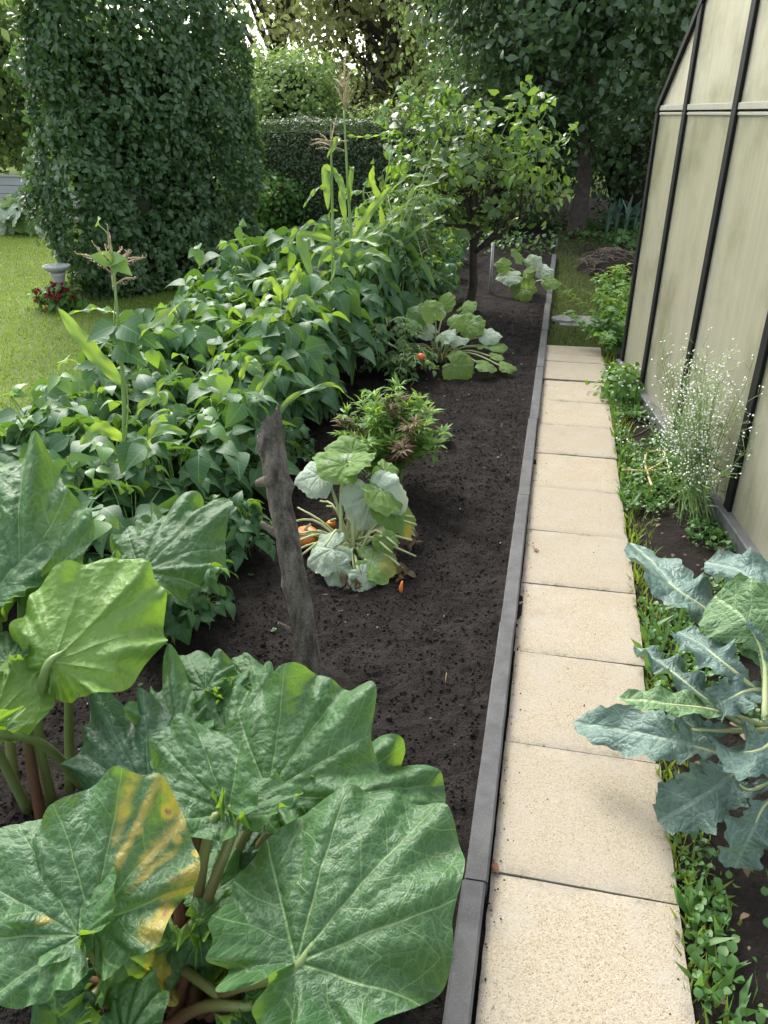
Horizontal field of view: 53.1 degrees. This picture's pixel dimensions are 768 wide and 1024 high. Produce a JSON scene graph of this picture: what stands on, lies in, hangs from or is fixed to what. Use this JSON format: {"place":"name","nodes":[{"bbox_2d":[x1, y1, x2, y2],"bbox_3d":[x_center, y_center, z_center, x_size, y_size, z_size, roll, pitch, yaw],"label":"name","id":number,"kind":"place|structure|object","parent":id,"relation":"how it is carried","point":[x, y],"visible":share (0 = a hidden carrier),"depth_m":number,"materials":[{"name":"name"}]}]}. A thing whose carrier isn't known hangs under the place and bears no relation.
{"place":"outdoors","nodes":[
{"label":"outdoors","id":0,"kind":"place"},
{"bbox_2d":[0,233,274,432],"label":"lawn grass","id":1,"kind":"structure","parent":0,"point":[108,315],"depth_m":6.86,"materials":[{"name":"green plant"}]},
{"bbox_2d":[0,162,689,983],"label":"ground","id":2,"kind":"structure","parent":0,"point":[34,376],"depth_m":6.60,"materials":[{"name":"green plant"}]},
{"bbox_2d":[0,194,25,234],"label":"squash plant","id":3,"kind":"object","parent":2,"relation":"on","point":[17,225],"visible":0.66,"depth_m":11.14,"materials":[{"name":"green plant"}]},
{"bbox_2d":[0,0,64,174],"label":"tree","id":4,"kind":"object","parent":2,"relation":"on","point":[7,37],"visible":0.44,"depth_m":13.13,"materials":[{"name":"green plant"}]},
{"bbox_2d":[0,175,77,219],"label":"garden wall","id":5,"kind":"structure","parent":2,"relation":"on","point":[10,184],"depth_m":12.84,"materials":[{"name":"grey concrete"}]},
{"bbox_2d":[22,281,88,311],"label":"flower plant","id":6,"kind":"object","parent":2,"relation":"on","point":[49,299],"visible":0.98,"depth_m":6.87,"materials":[{"name":"green plant"}]},
{"bbox_2d":[42,263,70,307],"bbox_3d":[-2.966,-2.071,7.044,0.250,0.365,0.250,6,28,11],"label":"bird bath","id":7,"kind":"object","parent":2,"relation":"on","point":[57,273],"visible":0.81,"depth_m":6.96,"materials":[{"name":"grey stone"}]},
{"bbox_2d":[1,3,212,175],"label":"tree","id":8,"kind":"object","parent":2,"relation":"on","point":[12,115],"visible":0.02,"depth_m":13.25,"materials":[{"name":"green plant"}]},
{"bbox_2d":[0,0,270,300],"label":"hedge","id":9,"kind":"object","parent":2,"relation":"on","point":[133,122],"visible":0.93,"depth_m":7.02,"materials":[{"name":"green plant"}]},
{"bbox_2d":[259,225,298,236],"bbox_3d":[-1.191,-5.041,13.031,1.004,0.033,6.886,9,29,17],"label":"flower bed","id":10,"kind":"object","parent":2,"relation":"on","point":[274,229],"visible":0.09,"depth_m":11.42,"materials":[{"name":"green plant"}]},
{"bbox_2d":[212,161,280,232],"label":"rose bush","id":11,"kind":"object","parent":10,"relation":"on","point":[262,212],"visible":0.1,"depth_m":10.76,"materials":[{"name":"green plant"}]},
{"bbox_2d":[255,169,318,229],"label":"rose bush","id":12,"kind":"object","parent":10,"relation":"on","point":[282,191],"visible":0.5,"depth_m":11.22,"materials":[{"name":"green plant"}]},
{"bbox_2d":[197,0,363,78],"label":"tree","id":13,"kind":"object","parent":2,"relation":"on","point":[266,8],"visible":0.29,"depth_m":19.06,"materials":[{"name":"green plant"}]},
{"bbox_2d":[229,40,365,131],"bbox_3d":[-1.709,-7.175,14.231,2.669,2.889,2.704,6,28,11],"label":"tree","id":14,"kind":"object","parent":2,"relation":"on","point":[284,91],"visible":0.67,"depth_m":13.47,"materials":[{"name":"green plant"}]},
{"bbox_2d":[0,256,678,1023],"bbox_3d":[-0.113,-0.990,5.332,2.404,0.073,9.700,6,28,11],"label":"soil bed","id":15,"kind":"object","parent":2,"relation":"on","point":[502,302],"visible":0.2,"depth_m":2.80,"materials":[{"name":"brown soil"}]},
{"bbox_2d":[0,417,53,463],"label":"bean plant","id":16,"kind":"object","parent":15,"relation":"on","point":[9,453],"visible":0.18,"depth_m":3.20,"materials":[{"name":"green plant"}]},
{"bbox_2d":[0,446,134,552],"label":"bean plant","id":17,"kind":"object","parent":15,"relation":"on","point":[72,473],"visible":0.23,"depth_m":2.91,"materials":[{"name":"green plant"}]},
{"bbox_2d":[0,385,134,487],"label":"bean plant","id":18,"kind":"object","parent":15,"relation":"on","point":[53,416],"visible":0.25,"depth_m":3.29,"materials":[{"name":"green plant"}]},
{"bbox_2d":[1,384,35,441],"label":"bean vine","id":19,"kind":"object","parent":18,"relation":"attached to","point":[16,392],"visible":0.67,"depth_m":3.29,"materials":[{"name":"green plant"}]},
{"bbox_2d":[0,354,138,452],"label":"bean plant","id":20,"kind":"object","parent":15,"relation":"on","point":[92,377],"visible":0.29,"depth_m":3.50,"materials":[{"name":"green plant"}]},
{"bbox_2d":[45,400,186,518],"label":"bean plant","id":21,"kind":"object","parent":15,"relation":"on","point":[66,444],"visible":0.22,"depth_m":3.14,"materials":[{"name":"green plant"}]},
{"bbox_2d":[0,430,232,819],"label":"rhubarb plant","id":22,"kind":"object","parent":15,"relation":"on","point":[78,628],"visible":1,"depth_m":1.86,"materials":[{"name":"green plant"}]},
{"bbox_2d":[58,223,186,479],"bbox_3d":[-0.891,-0.400,2.826,0.735,1.250,0.304,14,30,24],"label":"maize plant","id":23,"kind":"object","parent":15,"relation":"on","point":[97,357],"visible":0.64,"depth_m":2.81,"materials":[{"name":"green plant"}]},
{"bbox_2d":[86,216,157,441],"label":"bean vine","id":24,"kind":"object","parent":23,"relation":"attached to","point":[124,336],"visible":0.96,"depth_m":2.70,"materials":[{"name":"green plant"}]},
{"bbox_2d":[73,328,181,414],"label":"bean plant","id":25,"kind":"object","parent":15,"relation":"on","point":[100,343],"visible":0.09,"depth_m":3.99,"materials":[{"name":"green plant"}]},
{"bbox_2d":[74,464,186,563],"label":"bean plant","id":26,"kind":"object","parent":15,"relation":"on","point":[110,514],"visible":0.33,"depth_m":2.74,"materials":[{"name":"green plant"}]},
{"bbox_2d":[97,373,210,489],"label":"bean plant","id":27,"kind":"object","parent":15,"relation":"on","point":[145,385],"visible":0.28,"depth_m":3.48,"materials":[{"name":"green plant"}]},
{"bbox_2d":[112,302,205,402],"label":"bean plant","id":28,"kind":"object","parent":15,"relation":"on","point":[157,338],"visible":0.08,"depth_m":4.01,"materials":[{"name":"green plant"}]},
{"bbox_2d":[108,295,222,372],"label":"bean plant","id":29,"kind":"object","parent":15,"relation":"on","point":[147,315],"visible":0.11,"depth_m":4.25,"materials":[{"name":"green plant"}]},
{"bbox_2d":[112,341,219,449],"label":"bean plant","id":30,"kind":"object","parent":15,"relation":"on","point":[158,369],"visible":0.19,"depth_m":3.69,"materials":[{"name":"green plant"}]},
{"bbox_2d":[93,414,251,521],"bbox_3d":[-0.842,-0.134,3.123,0.646,0.481,0.635,2,27,4],"label":"bean plant","id":31,"kind":"object","parent":15,"relation":"on","point":[136,458],"visible":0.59,"depth_m":2.93,"materials":[{"name":"green plant"}]},
{"bbox_2d":[163,589,214,644],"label":"bean plant","id":32,"kind":"object","parent":15,"relation":"on","point":[174,629],"visible":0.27,"depth_m":2.44,"materials":[{"name":"green plant"}]},
{"bbox_2d":[151,314,250,387],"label":"bean plant","id":33,"kind":"object","parent":15,"relation":"on","point":[185,341],"visible":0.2,"depth_m":3.96,"materials":[{"name":"green plant"}]},
{"bbox_2d":[164,275,239,324],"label":"bean plant","id":34,"kind":"object","parent":15,"relation":"on","point":[211,288],"visible":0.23,"depth_m":4.64,"materials":[{"name":"green plant"}]},
{"bbox_2d":[172,559,238,630],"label":"bean plant","id":35,"kind":"object","parent":15,"relation":"on","point":[210,584],"visible":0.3,"depth_m":2.54,"materials":[{"name":"green plant"}]},
{"bbox_2d":[172,302,242,367],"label":"bean plant","id":36,"kind":"object","parent":15,"relation":"on","point":[207,315],"visible":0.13,"depth_m":4.20,"materials":[{"name":"green plant"}]},
{"bbox_2d":[178,270,252,314],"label":"bean plant","id":37,"kind":"object","parent":15,"relation":"on","point":[226,275],"visible":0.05,"depth_m":4.87,"materials":[{"name":"green plant"}]},
{"bbox_2d":[174,240,272,310],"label":"bean plant","id":38,"kind":"object","parent":15,"relation":"on","point":[237,256],"visible":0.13,"depth_m":5.05,"materials":[{"name":"green plant"}]},
{"bbox_2d":[147,367,300,500],"bbox_3d":[-0.708,-0.333,3.376,0.717,0.577,0.693,9,29,16],"label":"bean plant","id":39,"kind":"object","parent":15,"relation":"on","point":[240,408],"visible":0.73,"depth_m":3.23,"materials":[{"name":"green plant"}]},
{"bbox_2d":[0,643,464,1023],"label":"rhubarb plant","id":40,"kind":"object","parent":15,"relation":"on","point":[280,844],"visible":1,"depth_m":1.34,"materials":[{"name":"green plant"}]},
{"bbox_2d":[208,491,274,574],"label":"bean plant","id":41,"kind":"object","parent":15,"relation":"on","point":[239,535],"visible":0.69,"depth_m":2.91,"materials":[{"name":"green plant"}]},
{"bbox_2d":[178,351,314,453],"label":"bean plant","id":42,"kind":"object","parent":15,"relation":"on","point":[284,373],"visible":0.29,"depth_m":3.67,"materials":[{"name":"green plant"}]},
{"bbox_2d":[194,284,299,346],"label":"bean plant","id":43,"kind":"object","parent":15,"relation":"on","point":[251,299],"visible":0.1,"depth_m":4.56,"materials":[{"name":"green plant"}]},
{"bbox_2d":[216,219,286,276],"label":"bean plant","id":44,"kind":"object","parent":15,"relation":"on","point":[243,239],"visible":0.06,"depth_m":5.52,"materials":[{"name":"green plant"}]},
{"bbox_2d":[192,334,329,438],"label":"bean plant","id":45,"kind":"object","parent":15,"relation":"on","point":[297,408],"visible":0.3,"depth_m":3.84,"materials":[{"name":"green plant"}]},
{"bbox_2d":[236,267,305,309],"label":"bean plant","id":46,"kind":"object","parent":15,"relation":"on","point":[257,285],"visible":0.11,"depth_m":4.82,"materials":[{"name":"green plant"}]},
{"bbox_2d":[251,244,308,301],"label":"bean plant","id":47,"kind":"object","parent":15,"relation":"on","point":[279,267],"visible":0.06,"depth_m":4.98,"materials":[{"name":"green plant"}]},
{"bbox_2d":[250,262,319,322],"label":"maize plant","id":48,"kind":"object","parent":15,"relation":"on","point":[293,304],"visible":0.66,"depth_m":4.29,"materials":[{"name":"green plant"}]},
{"bbox_2d":[221,302,350,424],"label":"bean plant","id":49,"kind":"object","parent":15,"relation":"on","point":[308,360],"visible":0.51,"depth_m":3.98,"materials":[{"name":"green plant"}]},
{"bbox_2d":[237,345,353,438],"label":"maize plant","id":50,"kind":"object","parent":15,"relation":"on","point":[252,360],"visible":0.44,"depth_m":3.48,"materials":[{"name":"green plant"}]},
{"bbox_2d":[282,417,316,464],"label":"bean plant","id":51,"kind":"object","parent":15,"relation":"on","point":[290,433],"visible":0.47,"depth_m":3.67,"materials":[{"name":"green plant"}]},
{"bbox_2d":[253,294,346,392],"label":"bean plant","id":52,"kind":"object","parent":15,"relation":"on","point":[308,313],"visible":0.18,"depth_m":4.32,"materials":[{"name":"green plant"}]},
{"bbox_2d":[261,225,342,269],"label":"bean plant","id":53,"kind":"object","parent":15,"relation":"on","point":[280,234],"visible":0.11,"depth_m":5.52,"materials":[{"name":"green plant"}]},
{"bbox_2d":[254,404,357,690],"bbox_3d":[-0.234,0.184,2.223,0.334,0.930,0.374,6,28,11],"label":"log stake","id":54,"kind":"object","parent":15,"relation":"on","point":[276,481],"visible":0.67,"depth_m":2.24,"materials":[{"name":"grey wood"}]},
{"bbox_2d":[273,237,364,306],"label":"bean plant","id":55,"kind":"object","parent":15,"relation":"on","point":[277,254],"visible":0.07,"depth_m":5.32,"materials":[{"name":"green plant"}]},
{"bbox_2d":[262,251,384,375],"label":"bean plant","id":56,"kind":"object","parent":15,"relation":"on","point":[343,298],"visible":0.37,"depth_m":4.54,"materials":[{"name":"green plant"}]},
{"bbox_2d":[286,113,379,383],"bbox_3d":[-0.272,-1.568,4.731,0.592,1.570,0.363,18,33,31],"label":"maize plant","id":57,"kind":"object","parent":15,"relation":"on","point":[328,172],"visible":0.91,"depth_m":4.71,"materials":[{"name":"green plant"}]},
{"bbox_2d":[321,262,387,373],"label":"bean plant","id":58,"kind":"object","parent":15,"relation":"on","point":[367,299],"visible":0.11,"depth_m":4.92,"materials":[{"name":"green plant"}]},
{"bbox_2d":[311,245,404,356],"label":"bean plant","id":59,"kind":"object","parent":15,"relation":"on","point":[371,269],"visible":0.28,"depth_m":5.14,"materials":[{"name":"green plant"}]},
{"bbox_2d":[294,435,423,591],"bbox_3d":[-0.120,-0.001,3.003,0.570,0.427,0.582,6,28,11],"label":"squash plant","id":60,"kind":"object","parent":15,"relation":"on","point":[378,504],"visible":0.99,"depth_m":2.98,"materials":[{"name":"green plant"}]},
{"bbox_2d":[318,48,410,267],"bbox_3d":[-0.124,-1.914,4.983,0.565,1.953,0.324,6,28,11],"label":"maize plant","id":61,"kind":"object","parent":15,"relation":"on","point":[373,207],"visible":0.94,"depth_m":5.00,"materials":[{"name":"green plant"}]},
{"bbox_2d":[334,190,422,336],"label":"plant","id":62,"kind":"object","parent":15,"relation":"on","point":[402,223],"visible":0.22,"depth_m":5.49,"materials":[{"name":"green plant"}]},
{"bbox_2d":[337,218,433,302],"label":"bean plant","id":63,"kind":"object","parent":15,"relation":"on","point":[424,278],"visible":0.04,"depth_m":5.78,"materials":[{"name":"green plant"}]},
{"bbox_2d":[341,219,430,328],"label":"bean plant","id":64,"kind":"object","parent":15,"relation":"on","point":[395,273],"visible":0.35,"depth_m":5.45,"materials":[{"name":"green plant"}]},
{"bbox_2d":[354,150,423,283],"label":"maize plant","id":65,"kind":"object","parent":15,"relation":"on","point":[375,189],"visible":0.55,"depth_m":5.54,"materials":[{"name":"green plant"}]},
{"bbox_2d":[328,371,451,483],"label":"feathery bush","id":66,"kind":"object","parent":15,"relation":"on","point":[396,434],"visible":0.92,"depth_m":3.46,"materials":[{"name":"green plant"}]},
{"bbox_2d":[342,316,441,385],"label":"tomato plant","id":67,"kind":"object","parent":15,"relation":"on","point":[398,364],"visible":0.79,"depth_m":5.03,"materials":[{"name":"green plant"}]},
{"bbox_2d":[344,179,440,295],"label":"bean plant","id":68,"kind":"object","parent":15,"relation":"on","point":[362,209],"visible":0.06,"depth_m":6.17,"materials":[{"name":"green plant"}]},
{"bbox_2d":[375,84,404,212],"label":"bean vine","id":69,"kind":"object","parent":68,"relation":"attached to","point":[381,118],"visible":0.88,"depth_m":5.56,"materials":[{"name":"green plant"}]},
{"bbox_2d":[346,187,460,300],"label":"tomato plant","id":70,"kind":"object","parent":15,"relation":"on","point":[429,252],"visible":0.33,"depth_m":5.88,"materials":[{"name":"green plant"}]},
{"bbox_2d":[379,140,443,336],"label":"maize plant","id":71,"kind":"object","parent":15,"relation":"on","point":[421,261],"visible":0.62,"depth_m":5.42,"materials":[{"name":"green plant"}]},
{"bbox_2d":[369,197,465,247],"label":"tomato plant","id":72,"kind":"object","parent":15,"relation":"on","point":[423,217],"visible":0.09,"depth_m":6.21,"materials":[{"name":"green plant"}]},
{"bbox_2d":[423,255,463,298],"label":"bean plant","id":73,"kind":"object","parent":15,"relation":"on","point":[445,273],"visible":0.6,"depth_m":7.02,"materials":[{"name":"green plant"}]},
{"bbox_2d":[432,234,467,276],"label":"shrub","id":74,"kind":"object","parent":15,"relation":"on","point":[457,251],"visible":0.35,"depth_m":8.00,"materials":[{"name":"green plant"}]},
{"bbox_2d":[401,292,516,379],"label":"squash plant","id":75,"kind":"object","parent":15,"relation":"on","point":[467,324],"visible":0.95,"depth_m":5.21,"materials":[{"name":"green plant"}]},
{"bbox_2d":[370,74,578,310],"bbox_3d":[0.724,-2.580,6.438,1.724,1.900,1.581,6,28,11],"label":"fruit tree","id":76,"kind":"object","parent":15,"relation":"on","point":[462,168],"visible":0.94,"depth_m":6.25,"materials":[{"name":"green plant"}]},
{"bbox_2d":[494,249,561,301],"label":"squash plant","id":77,"kind":"object","parent":15,"relation":"on","point":[525,289],"visible":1,"depth_m":7.23,"materials":[{"name":"green plant"}]},
{"bbox_2d":[249,0,445,119],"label":"tree","id":78,"kind":"object","parent":2,"relation":"on","point":[331,16],"visible":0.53,"depth_m":16.77,"materials":[{"name":"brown plant"}]},
{"bbox_2d":[211,108,505,231],"bbox_3d":[-0.784,-5.161,11.614,5.181,1.677,1.318,5,28,9],"label":"hedge","id":79,"kind":"object","parent":2,"relation":"on","point":[294,154],"visible":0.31,"depth_m":11.20,"materials":[{"name":"green plant"}]},
{"bbox_2d":[323,40,440,131],"bbox_3d":[0.509,-12.620,25.433,8.856,5.626,5.215,6,28,11],"label":"tree","id":80,"kind":"object","parent":2,"relation":"on","point":[372,82],"visible":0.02,"depth_m":24.43,"materials":[{"name":"green plant"}]},
{"bbox_2d":[326,90,438,131],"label":"shrub","id":81,"kind":"object","parent":2,"relation":"on","point":[390,111],"visible":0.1,"depth_m":13.19,"materials":[{"name":"green plant"}]},
{"bbox_2d":[377,0,498,125],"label":"tree","id":82,"kind":"object","parent":2,"relation":"on","point":[431,47],"visible":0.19,"depth_m":13.57,"materials":[{"name":"green plant"}]},
{"bbox_2d":[442,254,556,1023],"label":"kerb","id":83,"kind":"structure","parent":2,"relation":"on","point":[458,1007],"depth_m":2.00,"materials":[{"name":"grey concrete"}]},
{"bbox_2d":[571,247,634,282],"bbox_3d":[2.525,-2.678,8.571,0.853,0.514,1.250,6,28,11],"label":"brush heap","id":84,"kind":"object","parent":2,"relation":"on","point":[598,263],"visible":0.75,"depth_m":8.28,"materials":[{"name":"wood"}]},
{"bbox_2d":[585,362,644,409],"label":"daisy clump","id":85,"kind":"object","parent":2,"relation":"on","point":[622,378],"visible":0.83,"depth_m":4.59,"materials":[{"name":"green plant"}]},
{"bbox_2d":[603,345,767,1023],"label":"soil strip","id":86,"kind":"object","parent":2,"relation":"on","point":[751,899],"visible":0.11,"depth_m":1.88,"materials":[{"name":"brown soil"}]},
{"bbox_2d":[562,306,625,356],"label":"potato plant","id":87,"kind":"object","parent":86,"relation":"on","point":[611,335],"visible":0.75,"depth_m":5.55,"materials":[{"name":"green plant"}]},
{"bbox_2d":[574,543,767,870],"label":"broccoli plant","id":88,"kind":"object","parent":86,"relation":"on","point":[705,796],"visible":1,"depth_m":1.79,"materials":[{"name":"green plant"}]},
{"bbox_2d":[601,344,741,1023],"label":"joint grass","id":89,"kind":"structure","parent":86,"relation":"on","point":[639,579],"depth_m":2.06,"materials":[{"name":"green plant"}]},
{"bbox_2d":[600,345,767,1023],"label":"ground cover","id":90,"kind":"object","parent":86,"relation":"on","point":[729,965],"visible":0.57,"depth_m":2.32,"materials":[{"name":"green plant"}]},
{"bbox_2d":[616,0,767,560],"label":"greenhouse","id":91,"kind":"object","parent":86,"relation":"on","point":[700,267],"visible":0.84,"depth_m":3.48,"materials":[{"name":"beige glass"}]},
{"bbox_2d":[616,327,767,532],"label":"white flower plant","id":92,"kind":"object","parent":86,"relation":"on","point":[687,455],"visible":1,"depth_m":3.22,"materials":[{"name":"green plant"}]},
{"bbox_2d":[625,420,760,1004],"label":"leaf litter","id":93,"kind":"object","parent":86,"relation":"on","point":[743,914],"visible":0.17,"depth_m":2.16,"materials":[{"name":"brown plant"}]},
{"bbox_2d":[106,0,625,95],"label":"sky","id":94,"kind":"structure","parent":0,"point":[248,6],"materials":[{"name":"white"}]},
{"bbox_2d":[421,196,637,260],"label":"woodland floor","id":95,"kind":"structure","parent":0,"point":[499,252],"depth_m":10.87,"materials":[{"name":"soil"}]},
{"bbox_2d":[408,19,620,223],"bbox_3d":[2.073,-5.901,12.123,3.527,3.540,2.567,6,28,11],"label":"shrub","id":96,"kind":"object","parent":95,"relation":"on","point":[460,104],"visible":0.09,"depth_m":11.72,"materials":[{"name":"green plant"}]},
{"bbox_2d":[423,206,639,254],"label":"undergrowth","id":97,"kind":"object","parent":95,"relation":"on","point":[621,237],"visible":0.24,"depth_m":10.35,"materials":[{"name":"green plant"}]},
{"bbox_2d":[393,0,698,239],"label":"tree","id":98,"kind":"object","parent":95,"relation":"on","point":[584,56],"visible":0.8,"depth_m":9.69,"materials":[{"name":"green plant"}]},
{"bbox_2d":[560,74,663,231],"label":"shrub","id":99,"kind":"object","parent":95,"relation":"on","point":[623,183],"visible":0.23,"depth_m":11.09,"materials":[{"name":"green plant"}]},
{"bbox_2d":[475,345,694,1023],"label":"path","id":100,"kind":"structure","parent":0,"point":[583,903],"depth_m":1.98,"materials":[{"name":"beige concrete"}]},
{"bbox_2d":[547,230,628,351],"bbox_3d":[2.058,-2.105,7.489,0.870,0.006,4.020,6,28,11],"label":"grass path","id":101,"kind":"structure","parent":0,"point":[571,303],"depth_m":7.31,"materials":[{"name":"plant"}]},
{"bbox_2d":[560,282,629,330],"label":"potato plant","id":102,"kind":"object","parent":101,"relation":"on","point":[608,301],"visible":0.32,"depth_m":6.05,"materials":[{"name":"green plant"}]},
{"bbox_2d":[589,275,630,310],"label":"potato plant","id":103,"kind":"object","parent":101,"relation":"on","point":[605,287],"visible":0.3,"depth_m":6.55,"materials":[{"name":"green plant"}]},
{"bbox_2d":[594,263,631,295],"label":"potato plant","id":104,"kind":"object","parent":101,"relation":"on","point":[622,273],"visible":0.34,"depth_m":7.01,"materials":[{"name":"green plant"}]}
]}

